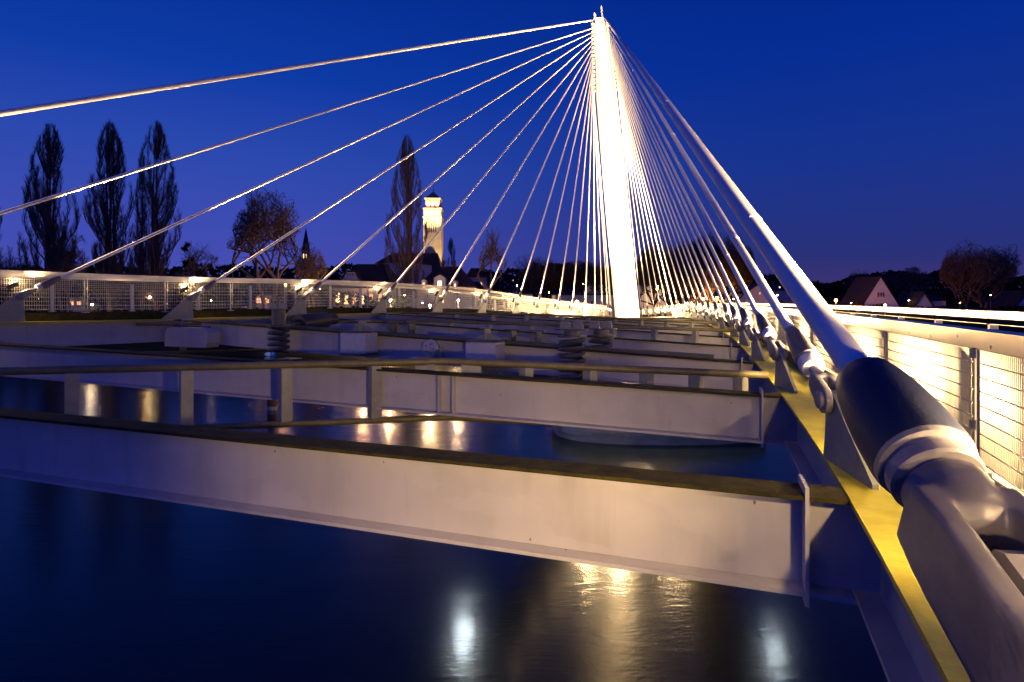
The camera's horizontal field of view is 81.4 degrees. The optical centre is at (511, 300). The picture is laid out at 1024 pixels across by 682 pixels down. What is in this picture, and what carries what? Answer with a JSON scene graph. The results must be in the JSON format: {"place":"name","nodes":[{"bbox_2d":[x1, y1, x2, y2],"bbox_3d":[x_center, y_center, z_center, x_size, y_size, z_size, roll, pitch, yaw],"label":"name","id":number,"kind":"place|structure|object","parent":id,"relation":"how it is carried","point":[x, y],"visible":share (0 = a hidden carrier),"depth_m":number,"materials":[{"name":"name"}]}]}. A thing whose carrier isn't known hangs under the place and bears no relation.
{"place":"outdoors","nodes":[
{"label":"outdoors","id":0,"kind":"place"},
{"bbox_2d":[165,324,219,347],"bbox_3d":[-8.921,0.980,16.607,1.680,0.620,0.420,0,0,23],"label":"damper box","id":1,"kind":"object","parent":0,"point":[180,335],"visible":1,"depth_m":16.38,"materials":[{"name":"paint"}]},
{"bbox_2d":[0,307,607,345],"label":"bridge deck","id":2,"kind":"structure","parent":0,"point":[70,328],"depth_m":16.25,"materials":[{"name":"paint"}]},
{"bbox_2d":[0,270,607,315],"bbox_3d":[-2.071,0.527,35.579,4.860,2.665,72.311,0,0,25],"label":"railing","id":3,"kind":"object","parent":2,"relation":"on","point":[524,300],"visible":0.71,"depth_m":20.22,"materials":[{"name":"metal"}]},
{"bbox_2d":[0,342,797,447],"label":"cross beam","id":4,"kind":"structure","parent":2,"relation":"attached to","point":[761,417],"depth_m":8.43,"materials":[{"name":"metal"}]},
{"bbox_2d":[0,358,767,429],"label":"bracing frame","id":5,"kind":"object","parent":4,"relation":"on","point":[285,388],"visible":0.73,"depth_m":8.72,"materials":[{"name":"paint"}]},
{"bbox_2d":[0,408,880,606],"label":"cross beam","id":6,"kind":"structure","parent":2,"relation":"attached to","point":[803,539],"depth_m":4.28,"materials":[{"name":"metal"}]},
{"bbox_2d":[174,318,765,391],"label":"cross beam","id":7,"kind":"structure","parent":2,"relation":"attached to","point":[328,342],"depth_m":13.08,"materials":[{"name":"metal"}]},
{"bbox_2d":[265,303,302,360],"bbox_3d":[-5.895,0.802,15.304,0.620,1.475,0.873,0,0,23],"label":"spring damper","id":8,"kind":"object","parent":7,"relation":"attached to","point":[278,320],"visible":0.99,"depth_m":15.06,"materials":[{"name":"grey metal"}]},
{"bbox_2d":[286,312,338,327],"bbox_3d":[-5.631,0.686,16.859,0.470,0.706,1.746,0,0,28],"label":"viscous damper","id":9,"kind":"object","parent":7,"relation":"on","point":[323,319],"visible":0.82,"depth_m":16.69,"materials":[{"name":"grey paint"}]},
{"bbox_2d":[339,320,378,355],"bbox_3d":[-3.658,0.890,14.268,0.760,0.825,0.580,0,0,23],"label":"damper weight","id":10,"kind":"object","parent":7,"relation":"hanging from","point":[361,339],"visible":1,"depth_m":14.07,"materials":[{"name":"grey metal"}]},
{"bbox_2d":[422,339,442,357],"bbox_3d":[-1.860,1.118,13.718,0.500,0.440,0.230,0,0,23],"label":"damper weight","id":11,"kind":"object","parent":7,"relation":"attached to","point":[431,348],"visible":1,"depth_m":13.65,"materials":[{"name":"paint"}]},
{"bbox_2d":[220,321,713,358],"bbox_3d":[-2.072,0.841,14.032,12.971,0.548,0.250,0,0,23],"label":"damper rail","id":12,"kind":"object","parent":7,"relation":"on","point":[681,354],"visible":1,"depth_m":13.00,"materials":[{"name":"grey metal"}]},
{"bbox_2d":[464,328,505,367],"bbox_3d":[-0.577,1.016,12.943,0.760,0.825,0.580,0,0,23],"label":"damper weight","id":13,"kind":"object","parent":7,"relation":"hanging from","point":[487,344],"visible":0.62,"depth_m":12.75,"materials":[{"name":"grey metal"}]},
{"bbox_2d":[501,329,530,340],"bbox_3d":[0.040,0.780,13.233,0.720,0.282,0.300,0,0,23],"label":"damper bracket","id":14,"kind":"object","parent":7,"relation":"attached to","point":[513,336],"visible":0.9,"depth_m":13.23,"materials":[{"name":"grey metal"}]},
{"bbox_2d":[527,330,555,342],"bbox_3d":[0.585,0.800,13.162,0.720,0.282,0.300,0,0,23],"label":"damper bracket","id":15,"kind":"object","parent":7,"relation":"attached to","point":[537,338],"visible":0.77,"depth_m":13.15,"materials":[{"name":"grey metal"}]},
{"bbox_2d":[555,322,588,379],"bbox_3d":[1.278,1.135,12.285,0.620,1.395,0.873,0,0,23],"label":"spring damper","id":16,"kind":"object","parent":7,"relation":"attached to","point":[576,346],"visible":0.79,"depth_m":11.99,"materials":[{"name":"grey metal"}]},
{"bbox_2d":[585,321,618,382],"bbox_3d":[1.966,1.150,12.904,0.620,1.395,0.873,0,0,23],"label":"spring damper","id":17,"kind":"object","parent":7,"relation":"attached to","point":[598,331],"visible":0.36,"depth_m":12.65,"materials":[{"name":"grey metal"}]},
{"bbox_2d":[293,317,748,360],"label":"cross beam","id":18,"kind":"structure","parent":2,"relation":"attached to","point":[729,352],"depth_m":16.17,"materials":[{"name":"metal"}]},
{"bbox_2d":[377,313,736,345],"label":"cross beam","id":19,"kind":"structure","parent":2,"relation":"attached to","point":[680,337],"depth_m":20.37,"materials":[{"name":"metal"}]},
{"bbox_2d":[397,312,716,327],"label":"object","id":20,"kind":"object","parent":2,"relation":"attached to","point":[562,318],"visible":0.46,"depth_m":25.08,"materials":[{"name":"paint"}]},
{"bbox_2d":[435,315,724,335],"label":"cross beam","id":21,"kind":"structure","parent":2,"relation":"attached to","point":[511,319],"depth_m":25.02,"materials":[{"name":"metal"}]},
{"bbox_2d":[481,315,712,327],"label":"cross beam","id":22,"kind":"structure","parent":2,"relation":"attached to","point":[630,323],"depth_m":27.85,"materials":[{"name":"metal"}]},
{"bbox_2d":[0,354,1008,681],"bbox_3d":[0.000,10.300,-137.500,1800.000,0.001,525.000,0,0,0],"label":"river water","id":23,"kind":"structure","parent":0,"point":[100,586],"depth_m":20.56,"materials":[{"name":"blue liquid"}]},
{"bbox_2d":[553,426,744,444],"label":"bridge pier","id":24,"kind":"structure","parent":23,"relation":"in","point":[590,435],"depth_m":42.45,"materials":[{"name":"concrete"}]},
{"bbox_2d":[591,6,639,383],"bbox_3d":[9.066,-7.236,50.000,4.866,34.989,1.500,0,0,0],"label":"bridge mast","id":25,"kind":"object","parent":24,"relation":"on","point":[625,296],"visible":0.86,"depth_m":49.46,"materials":[{"name":"metal"}]},
{"bbox_2d":[0,28,591,214],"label":"stay cable","id":26,"kind":"object","parent":25,"relation":"attached to","point":[141,169],"visible":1,"depth_m":19.45,"materials":[{"name":"white metal"}]},
{"bbox_2d":[0,19,592,116],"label":"stay cable","id":27,"kind":"object","parent":25,"relation":"attached to","point":[24,109],"visible":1,"depth_m":19.68,"materials":[{"name":"white metal"}]},
{"bbox_2d":[0,32,592,321],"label":"stay cable","id":28,"kind":"object","parent":25,"relation":"attached to","point":[12,309],"visible":1,"depth_m":16.55,"materials":[{"name":"white metal"}]},
{"bbox_2d":[162,36,592,318],"bbox_3d":[-1.603,-10.629,33.597,0.215,0.683,43.277,0,32,27],"label":"stay cable","id":29,"kind":"object","parent":25,"relation":"attached to","point":[183,309],"visible":1,"depth_m":20.12,"materials":[{"name":"white metal"}]},
{"bbox_2d":[286,40,592,315],"bbox_3d":[-0.417,-10.469,35.162,0.215,0.673,39.871,0,34,26],"label":"stay cable","id":30,"kind":"object","parent":25,"relation":"attached to","point":[298,307],"visible":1,"depth_m":24.09,"materials":[{"name":"white metal"}]},
{"bbox_2d":[371,44,592,312],"bbox_3d":[0.696,-10.305,36.681,0.215,0.660,36.693,0,37,25],"label":"stay cable","id":31,"kind":"object","parent":25,"relation":"attached to","point":[380,306],"visible":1,"depth_m":27.58,"materials":[{"name":"white metal"}]},
{"bbox_2d":[431,48,592,311],"bbox_3d":[1.659,-10.102,38.303,0.215,0.646,33.632,0,40,24],"label":"stay cable","id":32,"kind":"object","parent":25,"relation":"attached to","point":[437,307],"visible":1,"depth_m":31.27,"materials":[{"name":"white metal"}]},
{"bbox_2d":[477,52,592,312],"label":"stay cable","id":33,"kind":"object","parent":25,"relation":"attached to","point":[482,308],"visible":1,"depth_m":34.79,"materials":[{"name":"white metal"}]},
{"bbox_2d":[512,56,592,312],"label":"stay cable","id":34,"kind":"object","parent":25,"relation":"attached to","point":[515,310],"visible":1,"depth_m":38.47,"materials":[{"name":"white metal"}]},
{"bbox_2d":[534,60,592,313],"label":"stay cable","id":35,"kind":"object","parent":25,"relation":"attached to","point":[537,305],"visible":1,"depth_m":41.52,"materials":[{"name":"white metal"}]},
{"bbox_2d":[555,64,592,313],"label":"stay cable","id":36,"kind":"object","parent":25,"relation":"attached to","point":[558,305],"visible":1,"depth_m":44.28,"materials":[{"name":"white metal"}]},
{"bbox_2d":[570,68,593,317],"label":"stay cable","id":37,"kind":"object","parent":25,"relation":"attached to","point":[572,309],"visible":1,"depth_m":46.40,"materials":[{"name":"white metal"}]},
{"bbox_2d":[583,72,593,315],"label":"stay cable","id":38,"kind":"object","parent":25,"relation":"attached to","point":[585,310],"visible":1,"depth_m":48.47,"materials":[{"name":"white metal"}]},
{"bbox_2d":[593,76,595,315],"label":"stay cable","id":39,"kind":"object","parent":25,"relation":"attached to","point":[594,207],"visible":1,"depth_m":50.34,"materials":[{"name":"white metal"}]},
{"bbox_2d":[593,80,603,315],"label":"stay cable","id":40,"kind":"object","parent":25,"relation":"attached to","point":[602,312],"visible":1,"depth_m":52.20,"materials":[{"name":"white metal"}]},
{"bbox_2d":[593,84,608,316],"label":"stay cable","id":41,"kind":"object","parent":25,"relation":"attached to","point":[601,214],"visible":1,"depth_m":54.06,"materials":[{"name":"white metal"}]},
{"bbox_2d":[593,88,611,316],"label":"stay cable","id":42,"kind":"object","parent":25,"relation":"attached to","point":[603,221],"visible":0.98,"depth_m":56.14,"materials":[{"name":"white metal"}]},
{"bbox_2d":[618,94,641,316],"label":"stay cable","id":43,"kind":"object","parent":25,"relation":"attached to","point":[630,208],"visible":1,"depth_m":58.20,"materials":[{"name":"white metal"}]},
{"bbox_2d":[618,90,648,315],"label":"stay cable","id":44,"kind":"object","parent":25,"relation":"attached to","point":[633,204],"visible":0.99,"depth_m":56.48,"materials":[{"name":"white metal"}]},
{"bbox_2d":[617,86,655,315],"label":"stay cable","id":45,"kind":"object","parent":25,"relation":"attached to","point":[638,211],"visible":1,"depth_m":55.48,"materials":[{"name":"white metal"}]},
{"bbox_2d":[617,83,663,315],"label":"stay cable","id":46,"kind":"object","parent":25,"relation":"attached to","point":[662,314],"visible":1,"depth_m":53.83,"materials":[{"name":"white metal"}]},
{"bbox_2d":[616,79,671,315],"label":"stay cable","id":47,"kind":"object","parent":25,"relation":"attached to","point":[667,311],"visible":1,"depth_m":51.92,"materials":[{"name":"white metal"}]},
{"bbox_2d":[615,74,677,315],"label":"stay cable","id":48,"kind":"object","parent":25,"relation":"attached to","point":[674,312],"visible":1,"depth_m":49.75,"materials":[{"name":"white metal"}]},
{"bbox_2d":[616,75,684,315],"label":"stay cable","id":49,"kind":"object","parent":25,"relation":"attached to","point":[680,313],"visible":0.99,"depth_m":47.37,"materials":[{"name":"white metal"}]},
{"bbox_2d":[614,66,691,316],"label":"stay cable","id":50,"kind":"object","parent":25,"relation":"attached to","point":[687,314],"visible":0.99,"depth_m":44.73,"materials":[{"name":"white metal"}]},
{"bbox_2d":[613,62,698,318],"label":"stay cable","id":51,"kind":"object","parent":25,"relation":"attached to","point":[694,315],"visible":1,"depth_m":41.96,"materials":[{"name":"white metal"}]},
{"bbox_2d":[613,59,704,319],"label":"stay cable","id":52,"kind":"object","parent":25,"relation":"attached to","point":[701,317],"visible":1,"depth_m":38.94,"materials":[{"name":"white metal"}]},
{"bbox_2d":[612,54,711,321],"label":"stay cable","id":53,"kind":"object","parent":25,"relation":"attached to","point":[706,314],"visible":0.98,"depth_m":35.78,"materials":[{"name":"white metal"}]},
{"bbox_2d":[611,50,718,325],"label":"stay cable","id":54,"kind":"object","parent":25,"relation":"attached to","point":[712,313],"visible":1,"depth_m":32.16,"materials":[{"name":"white metal"}]},
{"bbox_2d":[611,46,726,328],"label":"stay cable","id":55,"kind":"object","parent":25,"relation":"attached to","point":[719,316],"visible":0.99,"depth_m":28.15,"materials":[{"name":"white metal"}]},
{"bbox_2d":[610,42,738,336],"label":"stay cable","id":56,"kind":"object","parent":25,"relation":"attached to","point":[730,319],"visible":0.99,"depth_m":23.57,"materials":[{"name":"white metal"}]},
{"bbox_2d":[609,38,749,345],"bbox_3d":[7.075,-10.272,32.500,0.215,0.525,41.976,0,33,4],"label":"stay cable","id":57,"kind":"object","parent":25,"relation":"attached to","point":[743,338],"visible":0.88,"depth_m":18.77,"materials":[{"name":"white metal"}]},
{"bbox_2d":[609,34,765,360],"bbox_3d":[6.451,-10.443,30.619,0.215,0.531,45.375,0,31,5],"label":"stay cable","id":58,"kind":"object","parent":25,"relation":"attached to","point":[753,333],"visible":1,"depth_m":13.88,"materials":[{"name":"white metal"}]},
{"bbox_2d":[608,30,797,392],"bbox_3d":[5.800,-10.614,28.693,0.215,0.536,48.939,0,29,6],"label":"stay cable","id":59,"kind":"object","parent":25,"relation":"attached to","point":[778,351],"visible":1,"depth_m":8.78,"materials":[{"name":"white metal"}]},
{"bbox_2d":[607,27,878,489],"bbox_3d":[5.118,-10.784,26.810,0.215,0.539,52.505,0,27,7],"label":"stay cable","id":60,"kind":"object","parent":25,"relation":"attached to","point":[841,451],"visible":0.88,"depth_m":4.57,"materials":[{"name":"white metal"}]},
{"bbox_2d":[0,279,1023,355],"bbox_3d":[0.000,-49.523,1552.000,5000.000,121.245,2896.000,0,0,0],"label":"bank ground","id":61,"kind":"structure","parent":0,"point":[153,346],"depth_m":120.83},
{"bbox_2d":[0,252,46,311],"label":"bare tree","id":62,"kind":"object","parent":61,"relation":"on","point":[9,261],"visible":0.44,"depth_m":111.29,"materials":[{"name":"brown plant"}]},
{"bbox_2d":[17,122,80,311],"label":"poplar tree","id":63,"kind":"object","parent":61,"relation":"on","point":[50,225],"visible":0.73,"depth_m":116.79,"materials":[{"name":"plant"}]},
{"bbox_2d":[35,230,89,311],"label":"bare tree","id":64,"kind":"object","parent":61,"relation":"on","point":[58,257],"visible":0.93,"depth_m":111.19,"materials":[{"name":"plant"}]},
{"bbox_2d":[65,295,100,311],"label":"kiosk","id":65,"kind":"object","parent":61,"relation":"on","point":[78,303],"visible":0.38,"depth_m":125.00,"materials":[{"name":"paint"}]},
{"bbox_2d":[78,120,135,311],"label":"poplar tree","id":66,"kind":"object","parent":61,"relation":"on","point":[110,264],"visible":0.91,"depth_m":120.34,"materials":[{"name":"plant"}]},
{"bbox_2d":[130,168,153,310],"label":"poplar tree","id":67,"kind":"object","parent":61,"relation":"on","point":[141,269],"visible":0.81,"depth_m":116.59,"materials":[{"name":"grey plant"}]},
{"bbox_2d":[127,119,183,310],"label":"poplar tree","id":68,"kind":"object","parent":61,"relation":"on","point":[157,243],"visible":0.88,"depth_m":118.45,"materials":[{"name":"plant"}]},
{"bbox_2d":[0,262,357,310],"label":"wood","id":69,"kind":"object","parent":61,"relation":"on","point":[288,273],"visible":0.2,"depth_m":156.83,"materials":[{"name":"black"}]},
{"bbox_2d":[174,240,218,309],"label":"bare tree","id":70,"kind":"object","parent":61,"relation":"on","point":[188,264],"visible":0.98,"depth_m":111.67,"materials":[{"name":"brown plant"}]},
{"bbox_2d":[0,284,409,311],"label":"shrubs","id":71,"kind":"object","parent":61,"relation":"on","point":[225,297],"visible":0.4,"depth_m":126.07,"materials":[{"name":"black plant"}]},
{"bbox_2d":[227,186,298,308],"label":"bare tree","id":72,"kind":"object","parent":61,"relation":"on","point":[279,225],"visible":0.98,"depth_m":115.30,"materials":[{"name":"brown plant"}]},
{"bbox_2d":[294,242,327,307],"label":"bare tree","id":73,"kind":"object","parent":61,"relation":"on","point":[309,265],"visible":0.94,"depth_m":123.19,"materials":[{"name":"brown plant"}]},
{"bbox_2d":[334,286,393,307],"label":"restaurant","id":74,"kind":"structure","parent":61,"relation":"on","point":[356,289],"depth_m":130.00,"materials":[{"name":"paint"}]},
{"bbox_2d":[342,262,400,307],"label":"house","id":75,"kind":"structure","parent":61,"relation":"on","point":[376,272],"depth_m":153.34,"materials":[{"name":"paint"}]},
{"bbox_2d":[340,270,363,279],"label":"gable dormer","id":76,"kind":"object","parent":75,"relation":"on","point":[351,275],"visible":0.99,"depth_m":148.00,"materials":[{"name":"white paint"}]},
{"bbox_2d":[374,253,432,307],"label":"house","id":77,"kind":"structure","parent":61,"relation":"on","point":[426,266],"depth_m":178.56,"materials":[{"name":"paint"}]},
{"bbox_2d":[383,134,428,307],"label":"poplar tree","id":78,"kind":"object","parent":61,"relation":"on","point":[409,244],"visible":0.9,"depth_m":149.01,"materials":[{"name":"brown plant"}]},
{"bbox_2d":[421,253,441,270],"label":"church nave","id":79,"kind":"structure","parent":61,"relation":"on","point":[433,259],"depth_m":196.32,"materials":[{"name":"paint"}]},
{"bbox_2d":[423,188,443,262],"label":"church tower","id":80,"kind":"structure","parent":61,"relation":"on","point":[433,210],"depth_m":200.00,"materials":[{"name":"stone"}]},
{"bbox_2d":[417,260,476,308],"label":"house","id":81,"kind":"structure","parent":61,"relation":"on","point":[463,278],"depth_m":145.63,"materials":[{"name":"paint"}]},
{"bbox_2d":[467,268,487,297],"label":"house","id":82,"kind":"structure","parent":61,"relation":"on","point":[471,274],"depth_m":190.80,"materials":[{"name":"paint"}]},
{"bbox_2d":[477,227,506,309],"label":"bare tree","id":83,"kind":"object","parent":61,"relation":"on","point":[490,255],"visible":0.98,"depth_m":139.04,"materials":[{"name":"brown plant"}]},
{"bbox_2d":[514,253,565,309],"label":"bare tree","id":84,"kind":"object","parent":61,"relation":"on","point":[552,273],"visible":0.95,"depth_m":162.62,"materials":[{"name":"brown plant"}]},
{"bbox_2d":[475,262,636,307],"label":"wood","id":85,"kind":"object","parent":61,"relation":"on","point":[507,278],"visible":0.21,"depth_m":197.01,"materials":[{"name":"black plant"}]},
{"bbox_2d":[558,260,599,293],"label":"bare tree","id":86,"kind":"object","parent":61,"relation":"on","point":[570,275],"visible":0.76,"depth_m":163.20,"materials":[{"name":"brown plant"}]},
{"bbox_2d":[550,294,614,316],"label":"stone building","id":87,"kind":"structure","parent":61,"relation":"on","point":[590,298],"depth_m":110.00,"materials":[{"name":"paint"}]},
{"bbox_2d":[589,263,612,293],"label":"bare tree","id":88,"kind":"object","parent":61,"relation":"on","point":[597,277],"visible":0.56,"depth_m":159.11,"materials":[{"name":"brown plant"}]},
{"bbox_2d":[636,284,666,311],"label":"apartment block","id":89,"kind":"structure","parent":61,"relation":"on","point":[649,301],"depth_m":140.00,"materials":[{"name":"white paint"}]},
{"bbox_2d":[635,236,711,313],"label":"bare tree","id":90,"kind":"object","parent":61,"relation":"on","point":[672,273],"visible":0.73,"depth_m":117.37,"materials":[{"name":"brown plant"}]},
{"bbox_2d":[685,232,755,302],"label":"bare tree","id":91,"kind":"object","parent":61,"relation":"on","point":[743,269],"visible":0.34,"depth_m":120.46,"materials":[{"name":"brown plant"}]},
{"bbox_2d":[730,283,774,303],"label":"house","id":92,"kind":"structure","parent":61,"relation":"on","point":[756,293],"depth_m":150.00,"materials":[{"name":"white paint"}]},
{"bbox_2d":[768,284,793,304],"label":"house","id":93,"kind":"structure","parent":61,"relation":"on","point":[779,290],"depth_m":180.00,"materials":[{"name":"paint"}]},
{"bbox_2d":[642,268,1023,305],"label":"wood","id":94,"kind":"object","parent":61,"relation":"on","point":[827,291],"visible":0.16,"depth_m":266.13,"materials":[{"name":"black"}]},
{"bbox_2d":[839,276,899,311],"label":"gable house","id":95,"kind":"structure","parent":61,"relation":"on","point":[873,290],"depth_m":140.78,"materials":[{"name":"white paint"}]},
{"bbox_2d":[757,300,1023,312],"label":"hedge","id":96,"kind":"object","parent":61,"relation":"on","point":[1010,307],"visible":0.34,"depth_m":132.88,"materials":[{"name":"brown plant"}]},
{"bbox_2d":[894,266,934,292],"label":"bare tree","id":97,"kind":"object","parent":61,"relation":"on","point":[914,278],"visible":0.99,"depth_m":204.28,"materials":[{"name":"grey plant"}]},
{"bbox_2d":[896,291,933,307],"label":"gable house","id":98,"kind":"structure","parent":61,"relation":"on","point":[919,298],"depth_m":141.55,"materials":[{"name":"white paint"}]},
{"bbox_2d":[939,238,1021,309],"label":"bare tree","id":99,"kind":"object","parent":61,"relation":"on","point":[977,275],"visible":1,"depth_m":132.86,"materials":[{"name":"brown plant"}]},
{"bbox_2d":[987,290,1023,311],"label":"house","id":100,"kind":"structure","parent":61,"relation":"on","point":[1012,297],"depth_m":143.68,"materials":[{"name":"brown paint"}]},
{"bbox_2d":[0,0,1023,287],"label":"sky","id":101,"kind":"structure","parent":0,"point":[872,136],"materials":[{"name":"blue"}]},
{"bbox_2d":[639,314,1023,681],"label":"bridge deck","id":102,"kind":"structure","parent":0,"point":[910,640],"depth_m":3.20,"materials":[{"name":"paint"}]},
{"bbox_2d":[136,319,736,353],"bbox_3d":[-1.760,1.192,18.161,17.638,1.201,1.170,0,0,-7],"label":"bracing frame","id":103,"kind":"object","parent":102,"relation":"attached to","point":[653,329],"visible":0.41,"depth_m":18.54,"materials":[{"name":"paint"}]},
{"bbox_2d":[605,18,1023,681],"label":"stay cable","id":104,"kind":"object","parent":102,"relation":"attached to","point":[961,532],"visible":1,"depth_m":2.02,"materials":[{"name":"white metal"}]},
{"bbox_2d":[639,303,1023,492],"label":"railing","id":105,"kind":"object","parent":102,"relation":"on","point":[928,356],"visible":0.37,"depth_m":3.55,"materials":[{"name":"metal"}]},
{"bbox_2d":[665,303,1023,368],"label":"railing","id":106,"kind":"object","parent":102,"relation":"on","point":[1009,315],"visible":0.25,"depth_m":10.00,"materials":[{"name":"metal"}]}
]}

